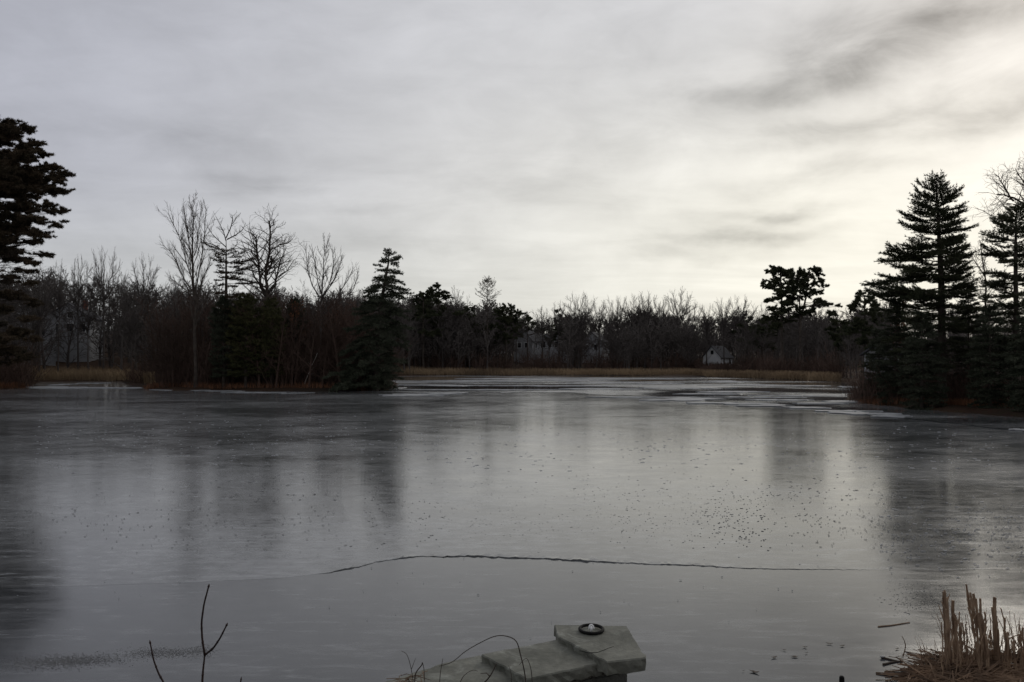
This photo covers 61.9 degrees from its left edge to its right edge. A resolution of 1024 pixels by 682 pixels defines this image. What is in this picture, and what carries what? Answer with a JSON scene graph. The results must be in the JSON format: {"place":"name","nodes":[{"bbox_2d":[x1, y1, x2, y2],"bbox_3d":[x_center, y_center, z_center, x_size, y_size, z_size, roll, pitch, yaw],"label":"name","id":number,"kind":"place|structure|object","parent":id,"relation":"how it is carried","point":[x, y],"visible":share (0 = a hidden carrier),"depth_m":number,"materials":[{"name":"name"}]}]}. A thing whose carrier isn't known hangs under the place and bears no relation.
{"place":"outdoors","nodes":[
{"label":"outdoors","id":0,"kind":"place"},
{"bbox_2d":[0,381,1023,587],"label":"ice shelf","id":1,"kind":"object","parent":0,"point":[85,474],"visible":0.81,"depth_m":20.45,"materials":[{"name":"ice"}]},
{"bbox_2d":[17,415,1023,637],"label":"frost chips","id":2,"kind":"object","parent":1,"relation":"on","point":[705,464],"visible":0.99,"depth_m":23.59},
{"bbox_2d":[30,378,1023,429],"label":"ice crust","id":3,"kind":"object","parent":1,"relation":"on","point":[860,412],"visible":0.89,"depth_m":74.14},
{"bbox_2d":[0,556,1023,681],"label":"ice","id":4,"kind":"structure","parent":0,"point":[674,619],"depth_m":9.90,"materials":[{"name":"ice"}]},
{"bbox_2d":[1,461,946,674],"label":"ice lumps","id":5,"kind":"object","parent":4,"relation":"on","point":[81,658],"visible":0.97,"depth_m":8.94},
{"bbox_2d":[876,584,1023,681],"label":"cattail clump","id":6,"kind":"object","parent":4,"relation":"on","point":[984,659],"visible":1,"depth_m":8.08,"materials":[{"name":"plant"}]},
{"bbox_2d":[0,0,1023,337],"label":"sky","id":7,"kind":"structure","parent":0,"point":[548,151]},
{"bbox_2d":[2,331,1023,416],"bbox_3d":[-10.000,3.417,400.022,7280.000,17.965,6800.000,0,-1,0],"label":"ground","id":8,"kind":"structure","parent":0,"point":[957,408],"depth_m":100.72,"materials":[{"name":"brown plant"}]},
{"bbox_2d":[8,305,58,365],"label":"grey house","id":9,"kind":"structure","parent":8,"relation":"on","point":[51,359],"depth_m":137.89,"materials":[{"name":"concrete"}]},
{"bbox_2d":[0,117,76,366],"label":"pine tree","id":10,"kind":"object","parent":8,"relation":"on","point":[19,183],"visible":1,"depth_m":84.10,"materials":[{"name":"green plant"}]},
{"bbox_2d":[24,272,52,372],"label":"bare tree","id":11,"kind":"object","parent":8,"relation":"on","point":[43,309],"visible":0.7,"depth_m":115.96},
{"bbox_2d":[33,310,57,364],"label":"bare tree","id":12,"kind":"object","parent":8,"relation":"on","point":[45,329],"visible":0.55,"depth_m":124.14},
{"bbox_2d":[41,259,76,370],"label":"bare tree","id":13,"kind":"object","parent":8,"relation":"on","point":[59,288],"visible":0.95,"depth_m":120.03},
{"bbox_2d":[48,300,81,367],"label":"bare tree","id":14,"kind":"object","parent":8,"relation":"on","point":[68,327],"visible":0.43,"depth_m":128.13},
{"bbox_2d":[58,255,95,370],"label":"bare tree","id":15,"kind":"object","parent":8,"relation":"on","point":[79,288],"visible":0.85,"depth_m":124.90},
{"bbox_2d":[52,302,102,361],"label":"grey house","id":16,"kind":"structure","parent":8,"relation":"on","point":[83,356],"depth_m":145.98,"materials":[{"name":"concrete"}]},
{"bbox_2d":[71,296,108,369],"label":"bare tree","id":17,"kind":"object","parent":8,"relation":"on","point":[87,320],"visible":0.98,"depth_m":124.83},
{"bbox_2d":[25,365,159,383],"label":"marsh grass","id":18,"kind":"structure","parent":8,"relation":"on","point":[96,373],"depth_m":119.14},
{"bbox_2d":[78,246,129,368],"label":"bare tree","id":19,"kind":"object","parent":8,"relation":"on","point":[101,291],"visible":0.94,"depth_m":125.94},
{"bbox_2d":[102,304,128,366],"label":"bare tree","id":20,"kind":"object","parent":8,"relation":"on","point":[108,327],"visible":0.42,"depth_m":130.51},
{"bbox_2d":[105,274,130,346],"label":"bare tree","id":21,"kind":"object","parent":8,"relation":"on","point":[119,310],"visible":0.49,"depth_m":129.56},
{"bbox_2d":[116,294,151,369],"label":"bare tree","id":22,"kind":"object","parent":8,"relation":"on","point":[128,316],"visible":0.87,"depth_m":123.81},
{"bbox_2d":[123,254,168,362],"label":"bare tree","id":23,"kind":"object","parent":8,"relation":"on","point":[144,286],"visible":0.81,"depth_m":126.90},
{"bbox_2d":[149,640,163,681],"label":"sapling","id":24,"kind":"object","parent":8,"relation":"on","point":[160,676],"visible":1,"depth_m":2.58,"materials":[{"name":"brown plant"}]},
{"bbox_2d":[155,274,180,319],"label":"bare tree","id":25,"kind":"object","parent":8,"relation":"on","point":[175,288],"visible":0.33,"depth_m":125.41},
{"bbox_2d":[0,381,372,390],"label":"bank grass","id":26,"kind":"structure","parent":8,"relation":"on","point":[15,384],"depth_m":84.82,"materials":[{"name":"brown plant"}]},
{"bbox_2d":[156,192,217,386],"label":"bare tree","id":27,"kind":"object","parent":8,"relation":"on","point":[190,257],"visible":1,"depth_m":85.10,"materials":[{"name":"brown plant"}]},
{"bbox_2d":[0,266,418,379],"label":"woodland","id":28,"kind":"object","parent":8,"relation":"on","point":[136,336],"visible":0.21,"depth_m":125.61,"materials":[{"name":"plant"}]},
{"bbox_2d":[0,313,423,388],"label":"undergrowth","id":29,"kind":"object","parent":8,"relation":"on","point":[10,374],"visible":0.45,"depth_m":86.52,"materials":[{"name":"plant"}]},
{"bbox_2d":[200,584,227,681],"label":"sapling","id":30,"kind":"object","parent":8,"relation":"on","point":[210,650],"visible":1,"depth_m":2.58,"materials":[{"name":"brown plant"}]},
{"bbox_2d":[207,295,240,387],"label":"cedar tree","id":31,"kind":"object","parent":8,"relation":"on","point":[219,331],"visible":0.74,"depth_m":84.65,"materials":[{"name":"green plant"}]},
{"bbox_2d":[198,210,256,384],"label":"pine tree","id":32,"kind":"object","parent":8,"relation":"on","point":[226,272],"visible":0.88,"depth_m":85.92,"materials":[{"name":"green plant"}]},
{"bbox_2d":[224,293,264,387],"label":"cedar tree","id":33,"kind":"object","parent":8,"relation":"on","point":[239,329],"visible":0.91,"depth_m":83.96,"materials":[{"name":"green plant"}]},
{"bbox_2d":[135,284,387,387],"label":"bank thicket","id":34,"kind":"object","parent":8,"relation":"on","point":[342,322],"visible":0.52,"depth_m":86.24,"materials":[{"name":"plant"}]},
{"bbox_2d":[229,204,309,385],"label":"dead tree","id":35,"kind":"object","parent":8,"relation":"on","point":[265,272],"visible":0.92,"depth_m":86.53,"materials":[{"name":"brown plant"}]},
{"bbox_2d":[255,297,288,384],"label":"cedar tree","id":36,"kind":"object","parent":8,"relation":"on","point":[276,318],"visible":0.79,"depth_m":84.42,"materials":[{"name":"green plant"}]},
{"bbox_2d":[282,297,308,362],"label":"cedar tree","id":37,"kind":"object","parent":8,"relation":"on","point":[288,311],"visible":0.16,"depth_m":89.69,"materials":[{"name":"green plant"}]},
{"bbox_2d":[285,297,310,351],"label":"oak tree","id":38,"kind":"object","parent":8,"relation":"on","point":[296,317],"visible":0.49,"depth_m":89.06,"materials":[{"name":"brown plant"}]},
{"bbox_2d":[285,279,317,316],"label":"bare tree","id":39,"kind":"object","parent":8,"relation":"on","point":[305,294],"visible":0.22,"depth_m":110.04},
{"bbox_2d":[298,233,359,382],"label":"bare tree","id":40,"kind":"object","parent":8,"relation":"on","point":[327,277],"visible":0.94,"depth_m":87.10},
{"bbox_2d":[322,247,416,391],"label":"spruce tree","id":41,"kind":"object","parent":8,"relation":"on","point":[376,382],"visible":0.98,"depth_m":81.27,"materials":[{"name":"green plant"}]},
{"bbox_2d":[400,300,422,368],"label":"bare tree","id":42,"kind":"object","parent":8,"relation":"on","point":[403,321],"visible":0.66,"depth_m":160.16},
{"bbox_2d":[396,291,443,366],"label":"pine tree","id":43,"kind":"object","parent":8,"relation":"on","point":[419,313],"visible":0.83,"depth_m":171.59,"materials":[{"name":"green plant"}]},
{"bbox_2d":[414,282,466,367],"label":"pine tree","id":44,"kind":"object","parent":8,"relation":"on","point":[436,296],"visible":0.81,"depth_m":173.26,"materials":[{"name":"green plant"}]},
{"bbox_2d":[450,287,466,362],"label":"bare tree","id":45,"kind":"object","parent":8,"relation":"on","point":[456,302],"visible":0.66,"depth_m":180.38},
{"bbox_2d":[455,326,473,367],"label":"bare tree","id":46,"kind":"object","parent":8,"relation":"on","point":[465,345],"visible":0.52,"depth_m":175.15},
{"bbox_2d":[460,305,486,357],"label":"pine tree","id":47,"kind":"object","parent":8,"relation":"on","point":[471,315],"visible":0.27,"depth_m":182.76,"materials":[{"name":"green plant"}]},
{"bbox_2d":[442,635,525,681],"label":"briar stem","id":48,"kind":"object","parent":8,"relation":"on","point":[492,637],"visible":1,"depth_m":4.32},
{"bbox_2d":[475,276,499,362],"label":"larch tree","id":49,"kind":"object","parent":8,"relation":"on","point":[489,290],"visible":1,"depth_m":178.04,"materials":[{"name":"brown plant"}]},
{"bbox_2d":[480,303,525,366],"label":"pine tree","id":50,"kind":"object","parent":8,"relation":"on","point":[509,320],"visible":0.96,"depth_m":181.67,"materials":[{"name":"green plant"}]},
{"bbox_2d":[386,625,645,681],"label":"stone wall","id":51,"kind":"structure","parent":8,"relation":"on","point":[571,653],"depth_m":4.64,"materials":[{"name":"grey stone"}]},
{"bbox_2d":[386,671,428,681],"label":"twig litter","id":52,"kind":"object","parent":51,"relation":"on","point":[406,679],"visible":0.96,"depth_m":3.90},
{"bbox_2d":[578,623,603,634],"bbox_3d":[0.468,1.691,5.032,0.154,0.045,0.154,0,-1,0],"label":"mooring ring","id":53,"kind":"object","parent":51,"relation":"on","point":[590,626],"visible":1,"depth_m":5.03,"materials":[{"name":"black metal"}]},
{"bbox_2d":[508,308,529,365],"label":"bare tree","id":54,"kind":"object","parent":8,"relation":"on","point":[516,334],"visible":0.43,"depth_m":200.00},
{"bbox_2d":[514,329,543,361],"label":"twin gabled house","id":55,"kind":"structure","parent":8,"relation":"on","point":[521,345],"depth_m":224.21,"materials":[{"name":"concrete"}]},
{"bbox_2d":[523,325,546,368],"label":"bare tree","id":56,"kind":"object","parent":8,"relation":"on","point":[535,338],"visible":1,"depth_m":175.84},
{"bbox_2d":[517,314,556,357],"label":"pine tree","id":57,"kind":"object","parent":8,"relation":"on","point":[529,318],"visible":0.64,"depth_m":214.98,"materials":[{"name":"green plant"}]},
{"bbox_2d":[529,305,553,363],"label":"bare tree","id":58,"kind":"object","parent":8,"relation":"on","point":[543,325],"visible":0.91,"depth_m":204.87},
{"bbox_2d":[538,328,561,365],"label":"bare tree","id":59,"kind":"object","parent":8,"relation":"on","point":[547,342],"visible":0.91,"depth_m":179.77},
{"bbox_2d":[541,308,568,359],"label":"pine tree","id":60,"kind":"object","parent":8,"relation":"on","point":[555,329],"visible":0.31,"depth_m":204.38,"materials":[{"name":"green plant"}]},
{"bbox_2d":[543,335,567,362],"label":"long house","id":61,"kind":"structure","parent":8,"relation":"on","point":[551,350],"depth_m":229.47,"materials":[{"name":"concrete"}]},
{"bbox_2d":[545,302,569,363],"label":"bare tree","id":62,"kind":"object","parent":8,"relation":"on","point":[558,327],"visible":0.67,"depth_m":195.84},
{"bbox_2d":[562,321,581,356],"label":"bare tree","id":63,"kind":"object","parent":8,"relation":"on","point":[573,327],"visible":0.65,"depth_m":177.16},
{"bbox_2d":[552,292,603,368],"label":"bare tree","id":64,"kind":"object","parent":8,"relation":"on","point":[584,317],"visible":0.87,"depth_m":185.98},
{"bbox_2d":[582,332,608,362],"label":"grey house","id":65,"kind":"structure","parent":8,"relation":"on","point":[593,348],"depth_m":226.25,"materials":[{"name":"concrete"}]},
{"bbox_2d":[587,331,608,369],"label":"bare tree","id":66,"kind":"object","parent":8,"relation":"on","point":[597,346],"visible":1,"depth_m":175.94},
{"bbox_2d":[587,298,611,360],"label":"bare tree","id":67,"kind":"object","parent":8,"relation":"on","point":[599,325],"visible":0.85,"depth_m":191.81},
{"bbox_2d":[601,334,624,363],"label":"bare tree","id":68,"kind":"object","parent":8,"relation":"on","point":[608,341],"visible":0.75,"depth_m":179.32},
{"bbox_2d":[598,297,632,364],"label":"bare tree","id":69,"kind":"object","parent":8,"relation":"on","point":[612,320],"visible":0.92,"depth_m":190.00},
{"bbox_2d":[396,365,841,381],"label":"marsh grass","id":70,"kind":"structure","parent":8,"relation":"on","point":[804,375],"depth_m":158.31,"materials":[{"name":"plant"}]},
{"bbox_2d":[391,344,855,377],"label":"undergrowth","id":71,"kind":"object","parent":8,"relation":"on","point":[821,365],"visible":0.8,"depth_m":172.99,"materials":[{"name":"plant"}]},
{"bbox_2d":[372,295,892,369],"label":"woodland","id":72,"kind":"object","parent":8,"relation":"on","point":[451,333],"visible":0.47,"depth_m":178.90,"materials":[{"name":"brown plant"}]},
{"bbox_2d":[613,296,661,367],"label":"bare tree","id":73,"kind":"object","parent":8,"relation":"on","point":[632,317],"visible":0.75,"depth_m":188.01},
{"bbox_2d":[626,291,664,368],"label":"bare tree","id":74,"kind":"object","parent":8,"relation":"on","point":[647,312],"visible":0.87,"depth_m":186.72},
{"bbox_2d":[650,297,670,339],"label":"bare tree","id":75,"kind":"object","parent":8,"relation":"on","point":[656,322],"visible":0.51,"depth_m":190.00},
{"bbox_2d":[656,286,701,362],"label":"bare tree","id":76,"kind":"object","parent":8,"relation":"on","point":[684,311],"visible":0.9,"depth_m":187.55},
{"bbox_2d":[675,321,698,353],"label":"bare tree","id":77,"kind":"object","parent":8,"relation":"on","point":[687,339],"visible":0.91,"depth_m":176.06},
{"bbox_2d":[678,301,703,348],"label":"bare tree","id":78,"kind":"object","parent":8,"relation":"on","point":[692,322],"visible":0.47,"depth_m":194.93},
{"bbox_2d":[692,305,718,362],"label":"bare tree","id":79,"kind":"object","parent":8,"relation":"on","point":[707,322],"visible":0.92,"depth_m":192.00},
{"bbox_2d":[702,346,733,363],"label":"white house","id":80,"kind":"structure","parent":8,"relation":"on","point":[715,354],"depth_m":202.99,"materials":[{"name":"concrete"}]},
{"bbox_2d":[707,300,742,362],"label":"bare tree","id":81,"kind":"object","parent":8,"relation":"on","point":[725,318],"visible":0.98,"depth_m":189.82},
{"bbox_2d":[724,295,760,360],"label":"bare tree","id":82,"kind":"object","parent":8,"relation":"on","point":[744,315],"visible":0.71,"depth_m":194.00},
{"bbox_2d":[730,315,756,347],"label":"pine tree","id":83,"kind":"object","parent":8,"relation":"on","point":[738,325],"visible":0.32,"depth_m":189.80,"materials":[{"name":"green plant"}]},
{"bbox_2d":[743,303,771,367],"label":"bare tree","id":84,"kind":"object","parent":8,"relation":"on","point":[759,317],"visible":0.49,"depth_m":186.20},
{"bbox_2d":[748,317,777,358],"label":"pine tree","id":85,"kind":"object","parent":8,"relation":"on","point":[760,329],"visible":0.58,"depth_m":168.58,"materials":[{"name":"green plant"}]},
{"bbox_2d":[755,305,788,357],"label":"bare tree","id":86,"kind":"object","parent":8,"relation":"on","point":[767,325],"visible":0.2,"depth_m":175.92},
{"bbox_2d":[760,265,801,368],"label":"pine tree","id":87,"kind":"object","parent":8,"relation":"on","point":[778,322],"visible":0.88,"depth_m":151.26,"materials":[{"name":"green plant"}]},
{"bbox_2d":[767,265,842,361],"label":"pine tree","id":88,"kind":"object","parent":8,"relation":"on","point":[806,290],"visible":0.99,"depth_m":149.51,"materials":[{"name":"green plant"}]},
{"bbox_2d":[803,324,826,361],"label":"bare tree","id":89,"kind":"object","parent":8,"relation":"on","point":[816,338],"visible":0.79,"depth_m":141.90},
{"bbox_2d":[803,304,830,358],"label":"bare tree","id":90,"kind":"object","parent":8,"relation":"on","point":[816,321],"visible":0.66,"depth_m":169.97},
{"bbox_2d":[815,324,834,360],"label":"bare tree","id":91,"kind":"object","parent":8,"relation":"on","point":[826,339],"visible":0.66,"depth_m":134.77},
{"bbox_2d":[818,309,842,359],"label":"bare tree","id":92,"kind":"object","parent":8,"relation":"on","point":[834,326],"visible":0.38,"depth_m":164.88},
{"bbox_2d":[824,317,860,370],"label":"pine tree","id":93,"kind":"object","parent":8,"relation":"on","point":[835,337],"visible":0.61,"depth_m":124.25,"materials":[{"name":"green plant"}]},
{"bbox_2d":[836,332,862,366],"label":"bare tree","id":94,"kind":"object","parent":8,"relation":"on","point":[849,345],"visible":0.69,"depth_m":121.93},
{"bbox_2d":[840,306,862,370],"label":"bare tree","id":95,"kind":"object","parent":8,"relation":"on","point":[850,326],"visible":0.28,"depth_m":150.09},
{"bbox_2d":[836,289,892,380],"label":"pine tree","id":96,"kind":"object","parent":8,"relation":"on","point":[863,340],"visible":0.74,"depth_m":107.21,"materials":[{"name":"green plant"}]},
{"bbox_2d":[858,328,897,396],"bbox_3d":[25.824,1.858,59.922,2.926,5.698,2.823,0,-1,0],"label":"hemlock tree","id":97,"kind":"object","parent":8,"relation":"on","point":[876,341],"visible":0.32,"depth_m":59.85,"materials":[{"name":"green plant"}]},
{"bbox_2d":[868,302,893,358],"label":"bare tree","id":98,"kind":"object","parent":8,"relation":"on","point":[880,321],"visible":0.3,"depth_m":85.23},
{"bbox_2d":[859,346,919,381],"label":"white house","id":99,"kind":"structure","parent":8,"relation":"on","point":[865,351],"depth_m":92.25,"materials":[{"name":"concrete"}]},
{"bbox_2d":[871,297,917,404],"bbox_3d":[25.299,0.891,56.041,3.154,7.766,2.991,0,-1,0],"label":"hemlock tree","id":100,"kind":"object","parent":8,"relation":"on","point":[882,363],"visible":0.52,"depth_m":55.85,"materials":[{"name":"green plant"}]},
{"bbox_2d":[860,168,987,402],"bbox_3d":[25.605,-3.413,53.019,8.112,14.961,7.127,0,-1,0],"label":"spruce tree","id":101,"kind":"object","parent":8,"relation":"on","point":[939,247],"visible":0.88,"depth_m":52.58,"materials":[{"name":"green plant"}]},
{"bbox_2d":[894,310,953,409],"bbox_3d":[24.869,1.279,51.545,3.348,6.403,3.219,0,-1,0],"label":"hemlock tree","id":102,"kind":"object","parent":8,"relation":"on","point":[927,373],"visible":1,"depth_m":51.11,"materials":[{"name":"green plant"}]},
{"bbox_2d":[825,341,1023,403],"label":"undergrowth","id":103,"kind":"object","parent":8,"relation":"on","point":[951,385],"visible":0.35,"depth_m":56.42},
{"bbox_2d":[832,294,1023,380],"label":"woodland","id":104,"kind":"object","parent":8,"relation":"on","point":[846,363],"visible":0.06,"depth_m":110.15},
{"bbox_2d":[857,396,1019,407],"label":"bank grass","id":105,"kind":"structure","parent":8,"relation":"on","point":[964,402],"depth_m":52.44,"materials":[{"name":"brown plant"}]},
{"bbox_2d":[946,332,972,359],"bbox_3d":[31.195,1.489,59.850,2.246,5.093,2.431,0,-1,-13],"label":"bare tree","id":106,"kind":"object","parent":8,"relation":"on","point":[954,344],"visible":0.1,"depth_m":59.88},
{"bbox_2d":[947,283,994,398],"bbox_3d":[29.505,0.375,54.981,3.097,8.434,2.931,0,-1,0],"label":"hemlock tree","id":107,"kind":"object","parent":8,"relation":"on","point":[960,338],"visible":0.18,"depth_m":54.86,"materials":[{"name":"green plant"}]},
{"bbox_2d":[963,237,993,366],"bbox_3d":[31.222,-1.534,57.171,2.385,11.186,3.202,-1,-1,23],"label":"bare tree","id":108,"kind":"object","parent":8,"relation":"on","point":[983,268],"visible":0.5,"depth_m":57.07,"materials":[{"name":"brown plant"}]},
{"bbox_2d":[962,303,1020,408],"bbox_3d":[27.454,0.977,48.974,2.725,6.403,2.837,1,-1,-29],"label":"hemlock tree","id":109,"kind":"object","parent":8,"relation":"on","point":[988,375],"visible":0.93,"depth_m":48.74,"materials":[{"name":"green plant"}]},
{"bbox_2d":[967,150,1023,245],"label":"oak tree","id":110,"kind":"object","parent":8,"relation":"on","point":[1006,191],"visible":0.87,"depth_m":52.20,"materials":[{"name":"brown plant"}]},
{"bbox_2d":[976,199,1023,405],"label":"spruce tree","id":111,"kind":"object","parent":8,"relation":"on","point":[1002,284],"visible":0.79,"depth_m":49.94,"materials":[{"name":"green plant"}]},
{"bbox_2d":[1001,296,1023,411],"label":"hemlock tree","id":112,"kind":"object","parent":8,"relation":"on","point":[1016,371],"visible":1,"depth_m":46.15,"materials":[{"name":"green plant"}]},
{"bbox_2d":[256,375,1023,430],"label":"thin ice","id":113,"kind":"structure","parent":0,"point":[999,422],"depth_m":82.50,"materials":[{"name":"ice"}]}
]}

